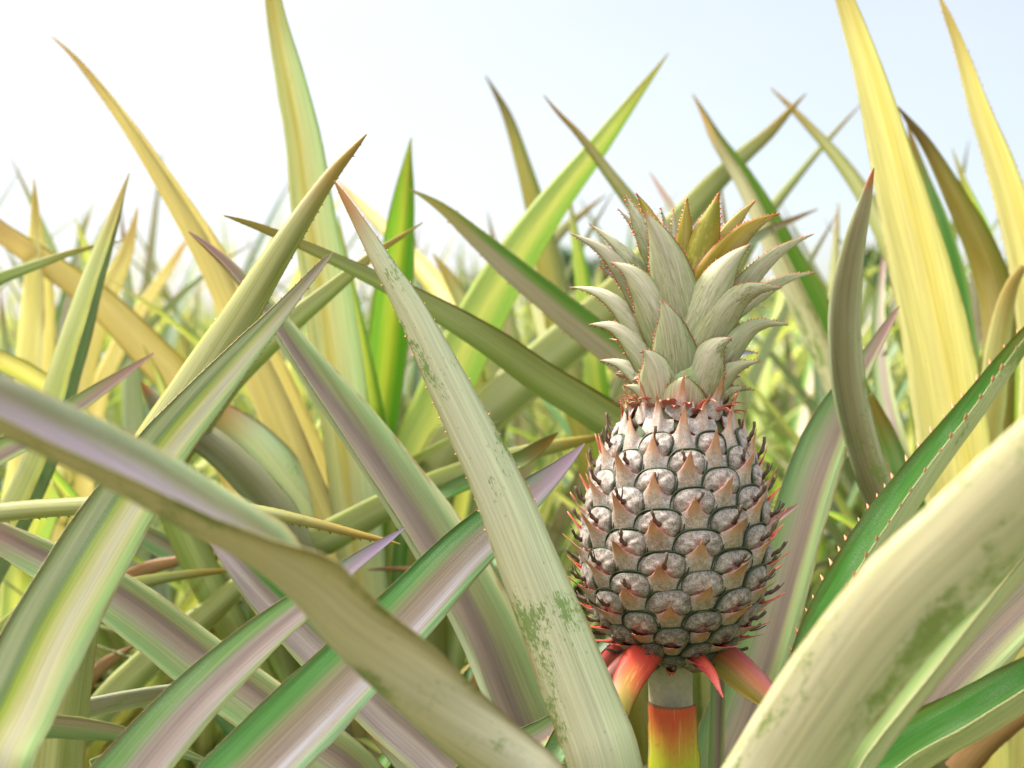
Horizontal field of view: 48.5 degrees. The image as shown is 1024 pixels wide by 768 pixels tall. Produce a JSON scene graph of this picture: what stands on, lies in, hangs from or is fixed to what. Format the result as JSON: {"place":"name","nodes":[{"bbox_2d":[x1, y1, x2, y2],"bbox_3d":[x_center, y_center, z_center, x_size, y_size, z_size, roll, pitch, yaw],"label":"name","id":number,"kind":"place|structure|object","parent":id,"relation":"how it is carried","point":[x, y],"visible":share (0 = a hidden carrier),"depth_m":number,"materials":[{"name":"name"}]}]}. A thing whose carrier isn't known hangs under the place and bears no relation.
{"place":"outdoors","nodes":[
{"label":"outdoors","id":0,"kind":"place"},
{"bbox_2d":[10,319,869,350],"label":"pineapple foliage","id":1,"kind":"object","parent":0,"point":[304,325],"depth_m":12.75,"materials":[{"name":"green plant"}]},
{"bbox_2d":[0,0,1023,324],"label":"sky","id":2,"kind":"structure","parent":0,"point":[196,78],"materials":[{"name":"white"}]},
{"bbox_2d":[748,290,778,319],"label":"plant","id":3,"kind":"object","parent":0,"point":[773,298],"visible":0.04,"depth_m":29.45,"materials":[{"name":"green plant"}]},
{"bbox_2d":[1005,257,1009,274],"bbox_3d":[12.148,-1.880,27.716,2.148,2.586,1.640,0,3,0],"label":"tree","id":4,"kind":"object","parent":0,"point":[1006,261],"visible":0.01,"depth_m":27.24,"materials":[{"name":"green plant"}]},
{"bbox_3d":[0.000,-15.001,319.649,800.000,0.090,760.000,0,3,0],"label":"ground","id":5,"kind":"structure","parent":0,"visible":0},
{"bbox_2d":[6,261,22,337],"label":"pineapple plant","id":6,"kind":"object","parent":5,"relation":"on","point":[8,316],"visible":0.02,"depth_m":7.20,"materials":[{"name":"yellow plant"}]},
{"bbox_2d":[7,293,59,330],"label":"pineapple plant","id":7,"kind":"object","parent":5,"relation":"on","point":[9,328],"visible":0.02,"depth_m":3.67,"materials":[{"name":"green plant"}]},
{"bbox_2d":[0,159,114,410],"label":"pineapple plant","id":8,"kind":"object","parent":5,"relation":"on","point":[52,236],"visible":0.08,"depth_m":1.86,"materials":[{"name":"green plant"}]},
{"bbox_2d":[0,378,149,751],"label":"pineapple plant","id":9,"kind":"object","parent":5,"relation":"on","point":[96,685],"visible":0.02,"depth_m":1.69,"materials":[{"name":"green plant"}]},
{"bbox_2d":[6,225,152,349],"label":"pineapple plant","id":10,"kind":"object","parent":5,"relation":"on","point":[82,259],"visible":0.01,"depth_m":4.64,"materials":[{"name":"green plant"}]},
{"bbox_2d":[20,260,179,384],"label":"pineapple plant","id":11,"kind":"object","parent":5,"relation":"on","point":[158,302],"depth_m":3.61,"materials":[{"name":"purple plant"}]},
{"bbox_2d":[2,261,204,348],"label":"pineapple plant","id":12,"kind":"object","parent":5,"relation":"on","point":[184,317],"visible":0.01,"depth_m":4.44,"materials":[{"name":"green plant"}]},
{"bbox_2d":[93,394,198,691],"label":"pineapple plant","id":13,"kind":"object","parent":5,"relation":"on","point":[110,397],"visible":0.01,"depth_m":1.83,"materials":[{"name":"green plant"}]},
{"bbox_2d":[0,211,305,402],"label":"pineapple plant","id":14,"kind":"object","parent":5,"relation":"on","point":[161,333],"visible":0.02,"depth_m":3.19,"materials":[{"name":"green plant"}]},
{"bbox_2d":[155,253,160,328],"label":"pineapple plant","id":15,"kind":"object","parent":5,"relation":"on","point":[156,299],"depth_m":6.10,"materials":[{"name":"green plant"}]},
{"bbox_2d":[0,147,316,420],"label":"pineapple plant","id":16,"kind":"object","parent":5,"relation":"on","point":[171,334],"visible":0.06,"depth_m":2.55,"materials":[{"name":"green plant"}]},
{"bbox_2d":[0,178,320,767],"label":"pineapple plant","id":17,"kind":"object","parent":5,"relation":"on","point":[29,364],"visible":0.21,"depth_m":1.21,"materials":[{"name":"yellow plant"}]},
{"bbox_2d":[80,216,256,470],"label":"pineapple plant","id":18,"kind":"object","parent":5,"relation":"on","point":[166,308],"visible":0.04,"depth_m":1.51,"materials":[{"name":"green plant"}]},
{"bbox_2d":[161,284,192,328],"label":"pineapple plant","id":19,"kind":"object","parent":5,"relation":"on","point":[189,318],"visible":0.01,"depth_m":6.08,"materials":[{"name":"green plant"}]},
{"bbox_2d":[0,196,372,692],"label":"pineapple plant","id":20,"kind":"object","parent":5,"relation":"on","point":[63,307],"visible":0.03,"depth_m":1.70,"materials":[{"name":"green plant"}]},
{"bbox_2d":[0,203,380,695],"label":"pineapple plant","id":21,"kind":"object","parent":5,"relation":"on","point":[133,413],"visible":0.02,"depth_m":1.60,"materials":[{"name":"green plant"}]},
{"bbox_2d":[181,285,208,357],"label":"pineapple plant","id":22,"kind":"object","parent":5,"relation":"on","point":[205,315],"visible":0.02,"depth_m":7.14,"materials":[{"name":"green plant"}]},
{"bbox_2d":[155,237,235,342],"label":"pineapple plant","id":23,"kind":"object","parent":5,"relation":"on","point":[210,321],"visible":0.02,"depth_m":4.71,"materials":[{"name":"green plant"}]},
{"bbox_2d":[184,304,214,336],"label":"pineapple plant","id":24,"kind":"object","parent":5,"relation":"on","point":[185,319],"visible":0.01,"depth_m":7.86,"materials":[{"name":"green plant"}]},
{"bbox_2d":[0,173,399,747],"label":"pineapple plant","id":25,"kind":"object","parent":5,"relation":"on","point":[24,504],"visible":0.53,"depth_m":0.91,"materials":[{"name":"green plant"}]},
{"bbox_2d":[195,286,204,326],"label":"pineapple plant","id":26,"kind":"object","parent":5,"relation":"on","point":[202,316],"visible":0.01,"depth_m":10.15,"materials":[{"name":"green plant"}]},
{"bbox_2d":[169,230,252,405],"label":"pineapple plant","id":27,"kind":"object","parent":5,"relation":"on","point":[250,402],"visible":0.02,"depth_m":4.42,"materials":[{"name":"green plant"}]},
{"bbox_2d":[0,154,438,603],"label":"pineapple plant","id":28,"kind":"object","parent":5,"relation":"on","point":[114,413],"visible":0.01,"depth_m":1.81,"materials":[{"name":"green plant"}]},
{"bbox_2d":[100,185,349,408],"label":"pineapple plant","id":29,"kind":"object","parent":5,"relation":"on","point":[185,341],"visible":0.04,"depth_m":2.90,"materials":[{"name":"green plant"}]},
{"bbox_2d":[154,256,370,353],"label":"pineapple plant","id":30,"kind":"object","parent":5,"relation":"on","point":[356,283],"visible":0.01,"depth_m":4.77,"materials":[{"name":"green plant"}]},
{"bbox_2d":[0,281,575,767],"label":"pineapple plant","id":31,"kind":"object","parent":5,"relation":"on","point":[208,739],"visible":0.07,"depth_m":1.31,"materials":[{"name":"green plant"}]},
{"bbox_2d":[0,134,584,767],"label":"pineapple plant","id":32,"kind":"object","parent":5,"relation":"on","point":[308,712],"visible":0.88,"depth_m":0.61,"materials":[{"name":"green plant"}]},
{"bbox_2d":[74,223,611,526],"bbox_3d":[-0.320,0.188,1.972,1.330,0.992,1.236,3,4,43],"label":"pineapple plant","id":33,"kind":"object","parent":5,"relation":"on","point":[408,373],"visible":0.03,"depth_m":1.99,"materials":[{"name":"green plant"}]},
{"bbox_2d":[172,282,554,515],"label":"pineapple plant","id":34,"kind":"object","parent":5,"relation":"on","point":[367,315],"depth_m":3.09,"materials":[{"name":"green plant"}]},
{"bbox_2d":[178,226,557,581],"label":"pineapple plant","id":35,"kind":"object","parent":5,"relation":"on","point":[298,384],"visible":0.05,"depth_m":2.21,"materials":[{"name":"green plant"}]},
{"bbox_2d":[0,0,822,767],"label":"pineapple plant","id":36,"kind":"object","parent":5,"relation":"on","point":[280,454],"visible":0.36,"depth_m":1.06,"materials":[{"name":"green plant"}]},
{"bbox_2d":[272,257,564,490],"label":"pineapple plant","id":37,"kind":"object","parent":5,"relation":"on","point":[313,412],"depth_m":3.19,"materials":[{"name":"green plant"}]},
{"bbox_2d":[248,259,603,493],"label":"pineapple plant","id":38,"kind":"object","parent":5,"relation":"on","point":[474,277],"visible":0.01,"depth_m":2.90,"materials":[{"name":"green plant"}]},
{"bbox_2d":[66,232,826,635],"bbox_3d":[-0.052,0.229,1.519,1.223,0.902,1.087,-1,3,-20],"label":"pineapple plant","id":39,"kind":"object","parent":5,"relation":"on","point":[560,530],"visible":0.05,"depth_m":1.33,"materials":[{"name":"green plant"}]},
{"bbox_2d":[91,191,807,690],"bbox_3d":[-0.203,0.210,1.764,1.298,0.969,1.207,-3,4,-44],"label":"pineapple plant","id":40,"kind":"object","parent":5,"relation":"on","point":[417,375],"visible":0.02,"depth_m":1.66,"materials":[{"name":"green plant"}]},
{"bbox_2d":[345,241,565,487],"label":"pineapple plant","id":41,"kind":"object","parent":5,"relation":"on","point":[561,483],"visible":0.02,"depth_m":3.68,"materials":[{"name":"green plant"}]},
{"bbox_2d":[454,269,476,291],"bbox_3d":[-1.528,-2.151,34.060,2.416,2.499,2.562,-3,4,-43],"label":"tree","id":42,"kind":"object","parent":5,"relation":"on","point":[466,285],"visible":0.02,"depth_m":33.26,"materials":[{"name":"green plant"}]},
{"bbox_2d":[97,76,859,765],"bbox_3d":[0.249,0.154,1.222,1.396,1.022,1.092,0,3,0],"label":"pineapple plant","id":43,"kind":"object","parent":5,"relation":"on","point":[579,394],"visible":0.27,"depth_m":1.00,"materials":[{"name":"green plant"}]},
{"bbox_2d":[408,377,564,486],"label":"pineapple plant","id":44,"kind":"object","parent":5,"relation":"on","point":[410,391],"depth_m":3.12,"materials":[{"name":"green plant"}]},
{"bbox_2d":[198,188,783,461],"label":"pineapple plant","id":45,"kind":"object","parent":5,"relation":"on","point":[403,409],"visible":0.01,"depth_m":2.17,"materials":[{"name":"green plant"}]},
{"bbox_2d":[458,238,524,317],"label":"pineapple plant","id":46,"kind":"object","parent":5,"relation":"on","point":[460,274],"visible":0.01,"depth_m":5.02,"materials":[{"name":"green plant"}]},
{"bbox_2d":[0,180,1023,767],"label":"pineapple plant","id":47,"kind":"object","parent":5,"relation":"on","point":[902,646],"visible":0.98,"depth_m":0.66,"materials":[{"name":"green plant"}]},
{"bbox_2d":[518,278,596,328],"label":"pineapple plant","id":48,"kind":"object","parent":5,"relation":"on","point":[523,306],"depth_m":5.94,"materials":[{"name":"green plant"}]},
{"bbox_2d":[516,268,598,488],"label":"pineapple plant","id":49,"kind":"object","parent":5,"relation":"on","point":[523,330],"visible":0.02,"depth_m":5.31,"materials":[{"name":"green plant"}]},
{"bbox_2d":[243,205,879,625],"bbox_3d":[0.051,0.146,2.031,1.372,1.011,1.219,-1,3,-12],"label":"pineapple plant","id":50,"kind":"object","parent":5,"relation":"on","point":[531,409],"visible":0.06,"depth_m":1.82,"materials":[{"name":"green plant"}]},
{"bbox_2d":[521,272,602,346],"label":"pineapple plant","id":51,"kind":"object","parent":5,"relation":"on","point":[524,328],"depth_m":6.11,"materials":[{"name":"green plant"}]},
{"bbox_2d":[560,244,575,296],"bbox_3d":[0.725,-1.861,23.936,1.837,2.922,1.794,0,3,0],"label":"tree","id":52,"kind":"object","parent":5,"relation":"on","point":[566,252],"visible":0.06,"depth_m":23.36,"materials":[{"name":"green plant"}]},
{"bbox_2d":[302,227,888,471],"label":"pineapple plant","id":53,"kind":"object","parent":5,"relation":"on","point":[630,247],"visible":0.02,"depth_m":3.24,"materials":[{"name":"green plant"}]},
{"bbox_2d":[585,257,608,285],"bbox_3d":[1.903,-1.781,25.835,1.578,2.573,1.326,0,3,0],"label":"tree","id":54,"kind":"object","parent":5,"relation":"on","point":[592,270],"visible":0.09,"depth_m":25.43,"materials":[{"name":"green plant"}]},
{"bbox_2d":[451,250,808,495],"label":"pineapple plant","id":55,"kind":"object","parent":5,"relation":"on","point":[569,474],"visible":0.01,"depth_m":2.53,"materials":[{"name":"green plant"}]},
{"bbox_2d":[357,181,1023,639],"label":"pineapple plant","id":56,"kind":"object","parent":5,"relation":"on","point":[855,491],"visible":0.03,"depth_m":1.53,"materials":[{"name":"green plant"}]},
{"bbox_2d":[607,267,783,395],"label":"pineapple plant","id":57,"kind":"object","parent":5,"relation":"on","point":[754,347],"depth_m":3.42,"materials":[{"name":"green plant"}]},
{"bbox_2d":[404,237,1001,603],"bbox_3d":[0.371,0.187,1.958,1.259,0.946,1.361,0,3,-3],"label":"pineapple plant","id":58,"kind":"object","parent":5,"relation":"on","point":[798,425],"depth_m":2.22,"materials":[{"name":"green plant"}]},
{"bbox_2d":[553,209,903,637],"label":"pineapple plant","id":59,"kind":"object","parent":5,"relation":"on","point":[754,373],"visible":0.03,"depth_m":1.49,"materials":[{"name":"green plant"}]},
{"bbox_2d":[570,196,892,424],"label":"pineapple plant","id":60,"kind":"object","parent":5,"relation":"on","point":[796,351],"visible":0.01,"depth_m":2.79,"materials":[{"name":"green plant"}]},
{"bbox_2d":[555,140,968,601],"bbox_3d":[0.772,0.160,1.975,1.412,1.050,1.302,3,4,41],"label":"pineapple plant","id":61,"kind":"object","parent":5,"relation":"on","point":[847,473],"visible":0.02,"depth_m":1.91,"materials":[{"name":"green plant"}]},
{"bbox_2d":[744,218,796,416],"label":"pineapple plant","id":62,"kind":"object","parent":5,"relation":"on","point":[752,343],"visible":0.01,"depth_m":4.62,"materials":[{"name":"green plant"}]},
{"bbox_2d":[742,259,808,372],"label":"pineapple plant","id":63,"kind":"object","parent":5,"relation":"on","point":[804,356],"depth_m":5.96,"materials":[{"name":"green plant"}]},
{"bbox_2d":[751,300,807,361],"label":"pineapple plant","id":64,"kind":"object","parent":5,"relation":"on","point":[769,306],"depth_m":7.20,"materials":[{"name":"green plant"}]},
{"bbox_2d":[539,0,1023,767],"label":"pineapple plant","id":65,"kind":"object","parent":5,"relation":"on","point":[901,212],"visible":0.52,"depth_m":0.97,"materials":[{"name":"yellow plant"}]},
{"bbox_2d":[764,301,805,364],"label":"pineapple plant","id":66,"kind":"object","parent":5,"relation":"on","point":[796,359],"visible":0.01,"depth_m":6.37,"materials":[{"name":"green plant"}]},
{"bbox_2d":[605,273,981,706],"bbox_3d":[0.582,0.241,1.394,1.194,0.897,1.290,-1,3,-21],"label":"pineapple plant","id":67,"kind":"object","parent":5,"relation":"on","point":[835,532],"visible":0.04,"depth_m":1.36,"materials":[{"name":"green plant"}]},
{"bbox_2d":[744,241,874,446],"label":"pineapple plant","id":68,"kind":"object","parent":5,"relation":"on","point":[794,329],"visible":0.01,"depth_m":3.54,"materials":[{"name":"green plant"}]},
{"bbox_2d":[749,310,869,391],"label":"pineapple plant","id":69,"kind":"object","parent":5,"relation":"on","point":[801,363],"visible":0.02,"depth_m":5.82,"materials":[{"name":"green plant"}]},
{"bbox_2d":[752,249,879,450],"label":"pineapple plant","id":70,"kind":"object","parent":5,"relation":"on","point":[756,312],"visible":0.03,"depth_m":4.85,"materials":[{"name":"green plant"}]},
{"bbox_2d":[741,279,906,436],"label":"pineapple plant","id":71,"kind":"object","parent":5,"relation":"on","point":[901,366],"depth_m":3.26,"materials":[{"name":"yellow plant"}]},
{"bbox_2d":[743,283,907,451],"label":"pineapple plant","id":72,"kind":"object","parent":5,"relation":"on","point":[887,292],"depth_m":4.45,"materials":[{"name":"green plant"}]},
{"bbox_2d":[746,298,908,492],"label":"pineapple plant","id":73,"kind":"object","parent":5,"relation":"on","point":[790,397],"visible":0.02,"depth_m":2.42,"materials":[{"name":"green plant"}]},
{"bbox_2d":[759,259,910,493],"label":"pineapple plant","id":74,"kind":"object","parent":5,"relation":"on","point":[801,343],"visible":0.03,"depth_m":2.45,"materials":[{"name":"green plant"}]},
{"bbox_2d":[737,341,981,593],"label":"pineapple plant","id":75,"kind":"object","parent":5,"relation":"on","point":[820,395],"visible":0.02,"depth_m":1.80,"materials":[{"name":"green plant"}]},
{"bbox_2d":[747,212,981,534],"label":"pineapple plant","id":76,"kind":"object","parent":5,"relation":"on","point":[783,462],"visible":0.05,"depth_m":1.81,"materials":[{"name":"green plant"}]},
{"bbox_2d":[742,241,1004,492],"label":"pineapple plant","id":77,"kind":"object","parent":5,"relation":"on","point":[777,397],"visible":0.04,"depth_m":2.84,"materials":[{"name":"green plant"}]},
{"bbox_2d":[863,244,891,311],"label":"plant","id":78,"kind":"object","parent":5,"relation":"on","point":[868,255],"visible":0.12,"depth_m":23.98,"materials":[{"name":"green plant"}]},
{"bbox_2d":[870,294,891,314],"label":"pineapple plant","id":79,"kind":"object","parent":5,"relation":"on","point":[872,305],"depth_m":10.05,"materials":[{"name":"green plant"}]},
{"bbox_2d":[767,265,1007,445],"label":"pineapple plant","id":80,"kind":"object","parent":5,"relation":"on","point":[894,365],"visible":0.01,"depth_m":4.47,"materials":[{"name":"green plant"}]},
{"bbox_2d":[866,285,981,405],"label":"pineapple plant","id":81,"kind":"object","parent":5,"relation":"on","point":[895,378],"depth_m":2.95,"materials":[{"name":"green plant"}]}
]}

